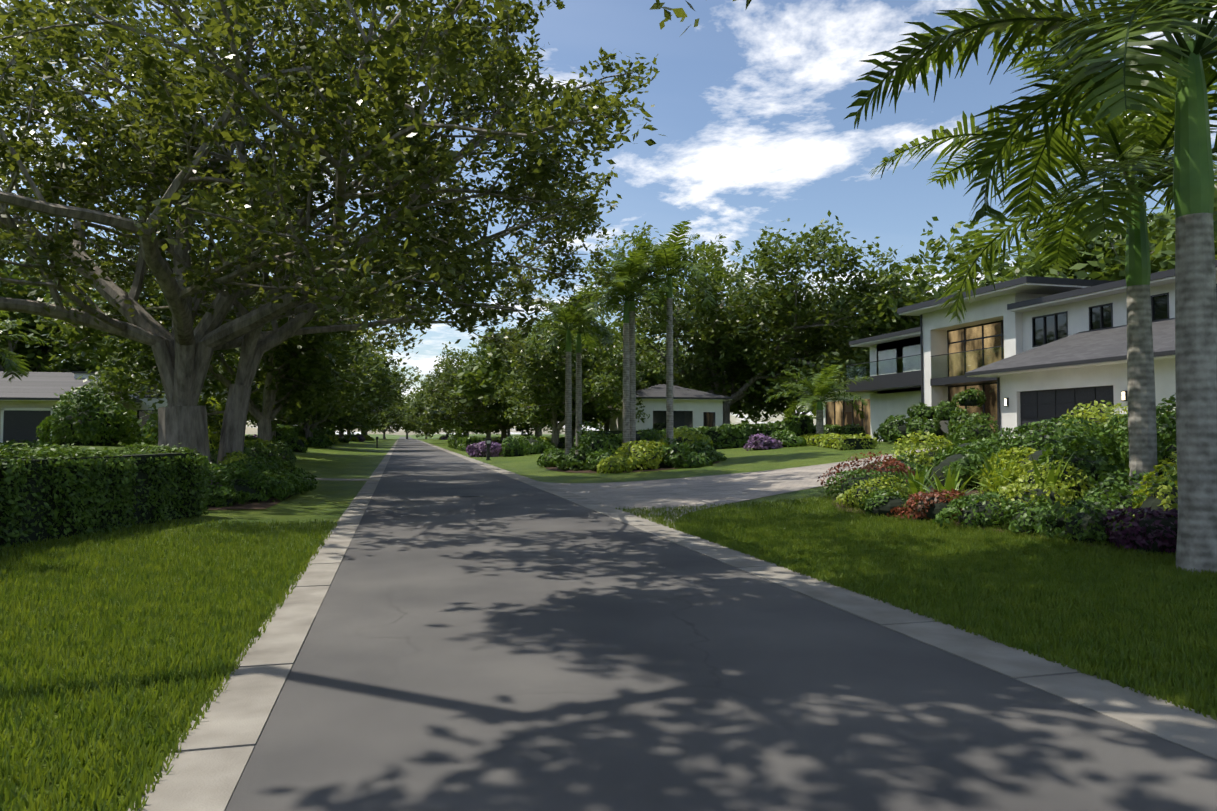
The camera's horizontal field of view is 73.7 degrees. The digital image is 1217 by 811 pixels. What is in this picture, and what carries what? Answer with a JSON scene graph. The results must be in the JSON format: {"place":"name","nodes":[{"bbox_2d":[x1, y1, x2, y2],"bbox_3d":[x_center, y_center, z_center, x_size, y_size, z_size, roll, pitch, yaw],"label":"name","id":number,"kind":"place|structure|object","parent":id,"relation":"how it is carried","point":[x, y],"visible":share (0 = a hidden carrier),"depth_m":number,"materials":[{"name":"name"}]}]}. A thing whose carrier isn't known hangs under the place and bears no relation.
{"place":"outdoors","nodes":[
{"label":"outdoors","id":0,"kind":"place"},
{"bbox_2d":[0,517,336,810],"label":"lawn","id":1,"kind":"structure","parent":0,"point":[39,648],"depth_m":6.13,"materials":[{"name":"green plant"}]},
{"bbox_2d":[303,477,367,480],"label":"driveway","id":2,"kind":"structure","parent":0,"point":[340,479],"depth_m":28.42,"materials":[{"name":"concrete"}]},
{"bbox_2d":[0,434,1216,810],"bbox_3d":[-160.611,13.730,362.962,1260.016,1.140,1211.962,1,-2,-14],"label":"lawn","id":3,"kind":"structure","parent":0,"point":[326,500],"depth_m":27.48,"materials":[{"name":"green plant"}]},
{"bbox_2d":[0,311,51,381],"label":"palm","id":4,"kind":"object","parent":3,"relation":"on","point":[9,363],"depth_m":39.40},
{"bbox_2d":[0,212,106,371],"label":"tree","id":5,"kind":"object","parent":3,"relation":"on","point":[31,353],"visible":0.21,"depth_m":72.33,"materials":[{"name":"green plant"}]},
{"bbox_2d":[0,342,108,371],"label":"tree","id":6,"kind":"object","parent":3,"relation":"on","point":[65,362],"depth_m":113.81,"materials":[{"name":"green plant"}]},
{"bbox_2d":[31,300,144,386],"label":"tree","id":7,"kind":"object","parent":3,"relation":"on","point":[80,360],"depth_m":71.81,"materials":[{"name":"green plant"}]},
{"bbox_2d":[0,356,229,442],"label":"house","id":8,"kind":"structure","parent":3,"relation":"on","point":[27,403],"depth_m":55.58,"materials":[{"name":"beige"}]},
{"bbox_2d":[0,224,426,441],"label":"tree","id":9,"kind":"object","parent":3,"relation":"on","point":[317,367],"depth_m":40.42,"materials":[{"name":"green plant"}]},
{"bbox_2d":[54,297,410,439],"bbox_3d":[-24.813,-2.848,55.430,21.728,12.145,15.407,1,-2,-14],"label":"tree","id":10,"kind":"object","parent":3,"relation":"on","point":[111,388],"depth_m":53.75,"materials":[{"name":"green plant"}]},
{"bbox_2d":[199,495,291,509],"bbox_3d":[-11.988,2.049,21.759,7.075,0.585,13.107,1,-2,-14],"label":"planting bed","id":11,"kind":"object","parent":3,"relation":"on","point":[269,502],"visible":0.04,"depth_m":17.63,"materials":[{"name":"brown soil"}]},
{"bbox_2d":[246,420,257,427],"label":"tree","id":12,"kind":"object","parent":3,"relation":"on","point":[254,424],"visible":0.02,"depth_m":220.59,"materials":[{"name":"green plant"}]},
{"bbox_2d":[255,361,388,426],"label":"tree","id":13,"kind":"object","parent":3,"relation":"on","point":[375,404],"depth_m":95.18,"materials":[{"name":"green plant"}]},
{"bbox_2d":[0,0,664,463],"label":"oak","id":14,"kind":"object","parent":3,"relation":"on","point":[164,150],"visible":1,"depth_m":20.89,"materials":[{"name":"green plant"}]},
{"bbox_2d":[246,329,422,440],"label":"tree","id":15,"kind":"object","parent":3,"relation":"on","point":[316,420],"depth_m":75.56,"materials":[{"name":"green plant"}]},
{"bbox_2d":[295,393,412,435],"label":"tree","id":16,"kind":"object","parent":3,"relation":"on","point":[394,416],"depth_m":169.68,"materials":[{"name":"green plant"}]},
{"bbox_2d":[326,392,413,439],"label":"tree","id":17,"kind":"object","parent":3,"relation":"on","point":[381,412],"depth_m":140.56,"materials":[{"name":"green plant"}]},
{"bbox_2d":[339,378,410,438],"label":"tree","id":18,"kind":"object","parent":3,"relation":"on","point":[362,410],"depth_m":114.67,"materials":[{"name":"green plant"}]},
{"bbox_2d":[364,406,405,434],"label":"tree","id":19,"kind":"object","parent":3,"relation":"on","point":[366,432],"depth_m":195.89,"materials":[{"name":"green plant"}]},
{"bbox_2d":[376,404,412,438],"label":"tree","id":20,"kind":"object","parent":3,"relation":"on","point":[397,427],"depth_m":238.51,"materials":[{"name":"green plant"}]},
{"bbox_2d":[388,394,442,438],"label":"tree","id":21,"kind":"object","parent":3,"relation":"on","point":[407,430],"depth_m":252.99,"materials":[{"name":"green plant"}]},
{"bbox_2d":[403,399,428,438],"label":"tree","id":22,"kind":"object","parent":3,"relation":"on","point":[414,427],"depth_m":243.38,"materials":[{"name":"green plant"}]},
{"bbox_2d":[398,400,453,437],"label":"tree","id":23,"kind":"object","parent":3,"relation":"on","point":[444,428],"depth_m":196.62,"materials":[{"name":"green plant"}]},
{"bbox_2d":[395,364,476,435],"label":"tree","id":24,"kind":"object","parent":3,"relation":"on","point":[417,407],"depth_m":132.90,"materials":[{"name":"green plant"}]},
{"bbox_2d":[410,380,482,434],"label":"tree","id":25,"kind":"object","parent":3,"relation":"on","point":[439,428],"depth_m":163.63,"materials":[{"name":"green plant"}]},
{"bbox_2d":[412,355,539,438],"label":"tree","id":26,"kind":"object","parent":3,"relation":"on","point":[430,425],"depth_m":114.04,"materials":[{"name":"green plant"}]},
{"bbox_2d":[410,341,560,440],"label":"tree","id":27,"kind":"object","parent":3,"relation":"on","point":[439,389],"depth_m":86.80,"materials":[{"name":"green plant"}]},
{"bbox_2d":[485,439,490,459],"bbox_3d":[-7.410,2.753,49.965,0.360,1.410,0.520,1,-2,-14],"label":"bollard light","id":28,"kind":"object","parent":3,"relation":"on","point":[488,442],"visible":0.75,"depth_m":49.86,"materials":[{"name":"black metal"}]},
{"bbox_2d":[234,0,751,34],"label":"oak","id":29,"kind":"object","parent":3,"relation":"on","point":[678,13],"visible":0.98,"depth_m":12.87,"materials":[{"name":"green plant"}]},
{"bbox_2d":[210,433,782,485],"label":"shrubs","id":30,"kind":"object","parent":3,"relation":"on","point":[479,449],"visible":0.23,"depth_m":56.24,"materials":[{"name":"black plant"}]},
{"bbox_2d":[448,423,551,436],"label":"tree","id":31,"kind":"object","parent":3,"relation":"on","point":[508,434],"depth_m":173.42,"materials":[{"name":"green plant"}]},
{"bbox_2d":[474,363,549,437],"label":"tree","id":32,"kind":"object","parent":3,"relation":"on","point":[537,433],"visible":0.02,"depth_m":124.60,"materials":[{"name":"green plant"}]},
{"bbox_2d":[0,384,1097,548],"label":"clipped hedges","id":33,"kind":"object","parent":3,"relation":"on","point":[54,492],"visible":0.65,"depth_m":14.77,"materials":[{"name":"green plant"}]},
{"bbox_2d":[534,421,564,435],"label":"tree","id":34,"kind":"object","parent":3,"relation":"on","point":[544,429],"visible":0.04,"depth_m":206.37,"materials":[{"name":"green plant"}]},
{"bbox_2d":[450,318,674,443],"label":"tree","id":35,"kind":"object","parent":3,"relation":"on","point":[470,387],"visible":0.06,"depth_m":78.53,"materials":[{"name":"green plant"}]},
{"bbox_2d":[478,314,665,448],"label":"oak tree","id":36,"kind":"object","parent":3,"relation":"on","point":[542,394],"depth_m":65.83,"materials":[{"name":"green plant"}]},
{"bbox_2d":[0,392,1176,544],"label":"green shrubs","id":37,"kind":"object","parent":3,"relation":"on","point":[266,479],"visible":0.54,"depth_m":17.76,"materials":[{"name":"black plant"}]},
{"bbox_2d":[256,451,966,520],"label":"flowering shrubs","id":38,"kind":"object","parent":3,"relation":"on","point":[931,505],"visible":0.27,"depth_m":14.40,"materials":[{"name":"red plant"}]},
{"bbox_2d":[584,338,678,430],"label":"tree","id":39,"kind":"object","parent":3,"relation":"on","point":[606,421],"depth_m":90.81,"materials":[{"name":"green plant"}]},
{"bbox_2d":[545,461,719,472],"bbox_3d":[1.003,2.661,36.981,7.546,0.435,9.751,1,-2,-14],"label":"planting bed","id":40,"kind":"object","parent":3,"relation":"on","point":[579,471],"visible":0.15,"depth_m":33.64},
{"bbox_2d":[517,291,618,454],"bbox_3d":[-1.933,-1.217,37.988,4.652,8.422,5.431,1,-2,-14],"label":"palm tree","id":41,"kind":"object","parent":40,"relation":"on","point":[563,316],"visible":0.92,"depth_m":37.74,"materials":[{"name":"green plant"}]},
{"bbox_2d":[527,287,622,453],"bbox_3d":[-1.479,-1.479,40.837,5.216,9.052,4.616,-2,-3,43],"label":"palm tree","id":42,"kind":"object","parent":40,"relation":"on","point":[589,344],"visible":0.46,"depth_m":40.77,"materials":[{"name":"green plant"}]},
{"bbox_2d":[567,249,686,455],"bbox_3d":[0.784,-1.857,36.038,5.122,9.404,5.650,1,-2,-14],"label":"palm tree","id":43,"kind":"object","parent":40,"relation":"on","point":[620,281],"visible":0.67,"depth_m":35.79,"materials":[{"name":"green plant"}]},
{"bbox_2d":[570,242,694,451],"bbox_3d":[1.226,-2.259,36.764,5.224,10.205,5.373,-2,-3,45],"label":"palm tree","id":44,"kind":"object","parent":40,"relation":"on","point":[615,300],"visible":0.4,"depth_m":36.51,"materials":[{"name":"green plant"}]},
{"bbox_2d":[619,220,731,443],"bbox_3d":[2.640,-2.555,35.762,5.310,10.524,5.346,-1,-2,14],"label":"palm tree","id":45,"kind":"object","parent":40,"relation":"on","point":[676,253],"visible":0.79,"depth_m":35.85,"materials":[{"name":"green plant"}]},
{"bbox_2d":[607,384,732,430],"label":"house","id":46,"kind":"structure","parent":3,"relation":"on","point":[694,408],"depth_m":70.23,"materials":[{"name":"paint"}]},
{"bbox_2d":[593,335,748,430],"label":"tree","id":47,"kind":"object","parent":3,"relation":"on","point":[680,352],"visible":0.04,"depth_m":109.08,"materials":[{"name":"green plant"}]},
{"bbox_2d":[128,439,1216,810],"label":"road concrete bands","id":48,"kind":"object","parent":3,"relation":"on","point":[210,761],"visible":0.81,"depth_m":5.52,"materials":[{"name":"grey concrete"}]},
{"bbox_2d":[199,397,1177,519],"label":"shrubs","id":49,"kind":"object","parent":3,"relation":"on","point":[1164,497],"visible":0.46,"depth_m":19.84,"materials":[{"name":"green plant"}]},
{"bbox_2d":[660,339,770,423],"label":"tree","id":50,"kind":"object","parent":3,"relation":"on","point":[743,411],"depth_m":141.71,"materials":[{"name":"green plant"}]},
{"bbox_2d":[539,210,933,424],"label":"oak","id":51,"kind":"object","parent":3,"relation":"on","point":[732,312],"visible":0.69,"depth_m":75.70,"materials":[{"name":"green plant"}]},
{"bbox_2d":[538,447,937,483],"bbox_3d":[8.370,2.144,30.814,22.727,1.087,3.217,1,-2,-25],"label":"driveway border","id":52,"kind":"object","parent":3,"relation":"on","point":[715,475],"visible":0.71,"depth_m":27.22,"materials":[{"name":"grey concrete"}]},
{"bbox_2d":[665,483,830,527],"bbox_3d":[9.422,1.852,23.011,25.488,1.125,2.908,2,-3,-43],"label":"driveway border","id":53,"kind":"object","parent":3,"relation":"on","point":[746,499],"visible":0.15,"depth_m":18.99,"materials":[{"name":"grey concrete"}]},
{"bbox_2d":[675,291,868,422],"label":"tree","id":54,"kind":"object","parent":3,"relation":"on","point":[761,403],"visible":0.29,"depth_m":83.91,"materials":[{"name":"green plant"}]},
{"bbox_2d":[544,448,1013,523],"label":"driveway pavers","id":55,"kind":"object","parent":3,"relation":"on","point":[700,491],"visible":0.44,"depth_m":22.51,"materials":[{"name":"grey concrete"}]},
{"bbox_2d":[765,364,873,433],"bbox_3d":[11.650,-0.037,45.051,5.559,4.555,5.407,1,-2,-14],"label":"palm tree","id":56,"kind":"object","parent":3,"relation":"on","point":[822,386],"visible":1,"depth_m":44.92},
{"bbox_2d":[802,274,939,399],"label":"tree","id":57,"kind":"object","parent":3,"relation":"on","point":[900,293],"depth_m":97.28,"materials":[{"name":"green plant"}]},
{"bbox_2d":[615,494,1216,720],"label":"lawn","id":58,"kind":"structure","parent":3,"relation":"on","point":[1125,623],"depth_m":8.52,"materials":[{"name":"green plant"}]},
{"bbox_2d":[829,216,1056,358],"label":"tree","id":59,"kind":"object","parent":3,"relation":"on","point":[912,321],"visible":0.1,"depth_m":70.16,"materials":[{"name":"green plant"}]},
{"bbox_2d":[833,483,1171,556],"bbox_3d":[12.341,1.565,15.456,14.900,0.968,17.568,1,-2,-14],"label":"mulch bed","id":60,"kind":"object","parent":3,"relation":"on","point":[969,492],"visible":0.02,"depth_m":16.40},
{"bbox_2d":[803,260,1216,443],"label":"modern house","id":61,"kind":"structure","parent":3,"relation":"on","point":[1044,348],"depth_m":37.93,"materials":[{"name":"white paint"}]},
{"bbox_2d":[920,315,999,437],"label":"house downpipes","id":62,"kind":"object","parent":61,"relation":"attached to","point":[998,399],"visible":0.64,"depth_m":46.08,"materials":[{"name":"white metal"}]},
{"bbox_2d":[843,0,1216,572],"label":"royal palm","id":63,"kind":"object","parent":3,"relation":"on","point":[1195,330],"visible":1,"depth_m":9.14,"materials":[{"name":"green plant"}]},
{"bbox_2d":[890,447,1172,498],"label":"bromeliads","id":64,"kind":"object","parent":3,"relation":"on","point":[917,484],"visible":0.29,"depth_m":15.70,"materials":[{"name":"green plant"}]},
{"bbox_2d":[870,0,1216,499],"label":"royal palm","id":65,"kind":"object","parent":3,"relation":"on","point":[1138,152],"visible":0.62,"depth_m":13.09,"materials":[{"name":"green plant"}]},
{"bbox_2d":[944,199,1214,296],"bbox_3d":[33.826,-5.923,53.283,26.787,16.856,23.068,-1,-2,32],"label":"tree","id":66,"kind":"object","parent":3,"relation":"on","point":[1103,258],"visible":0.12,"depth_m":50.23,"materials":[{"name":"green plant"}]},
{"bbox_2d":[1078,405,1175,425],"bbox_3d":[14.195,0.883,22.368,3.312,1.963,2.999,2,-3,-40],"label":"shrub","id":67,"kind":"object","parent":3,"relation":"on","point":[1113,414],"visible":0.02,"depth_m":22.32,"materials":[{"name":"plant"}]},
{"bbox_2d":[1103,505,1177,553],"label":"dark purple shrubs","id":68,"kind":"object","parent":3,"relation":"on","point":[1153,529],"visible":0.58,"depth_m":10.28,"materials":[{"name":"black plant"}]},
{"bbox_2d":[1154,209,1216,270],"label":"tree","id":69,"kind":"object","parent":3,"relation":"on","point":[1161,247],"depth_m":37.48,"materials":[{"name":"green plant"}]},
{"bbox_2d":[1154,228,1216,271],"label":"tree","id":70,"kind":"object","parent":3,"relation":"on","point":[1158,268],"visible":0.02,"depth_m":46.35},
{"bbox_2d":[0,0,1216,434],"label":"sky","id":71,"kind":"structure","parent":0,"point":[751,103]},
{"bbox_2d":[225,437,1216,810],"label":"road asphalt","id":72,"kind":"structure","parent":0,"point":[505,643],"depth_m":4.95,"materials":[{"name":"grey asphalt"}]},
{"bbox_2d":[453,495,482,496],"bbox_3d":[-3.631,2.369,20.996,0.800,0.055,0.800,1,-2,-14],"label":"road manhole cover","id":73,"kind":"object","parent":72,"relation":"on","point":[468,496],"visible":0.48,"depth_m":20.85,"materials":[{"name":"metal"}]}
]}

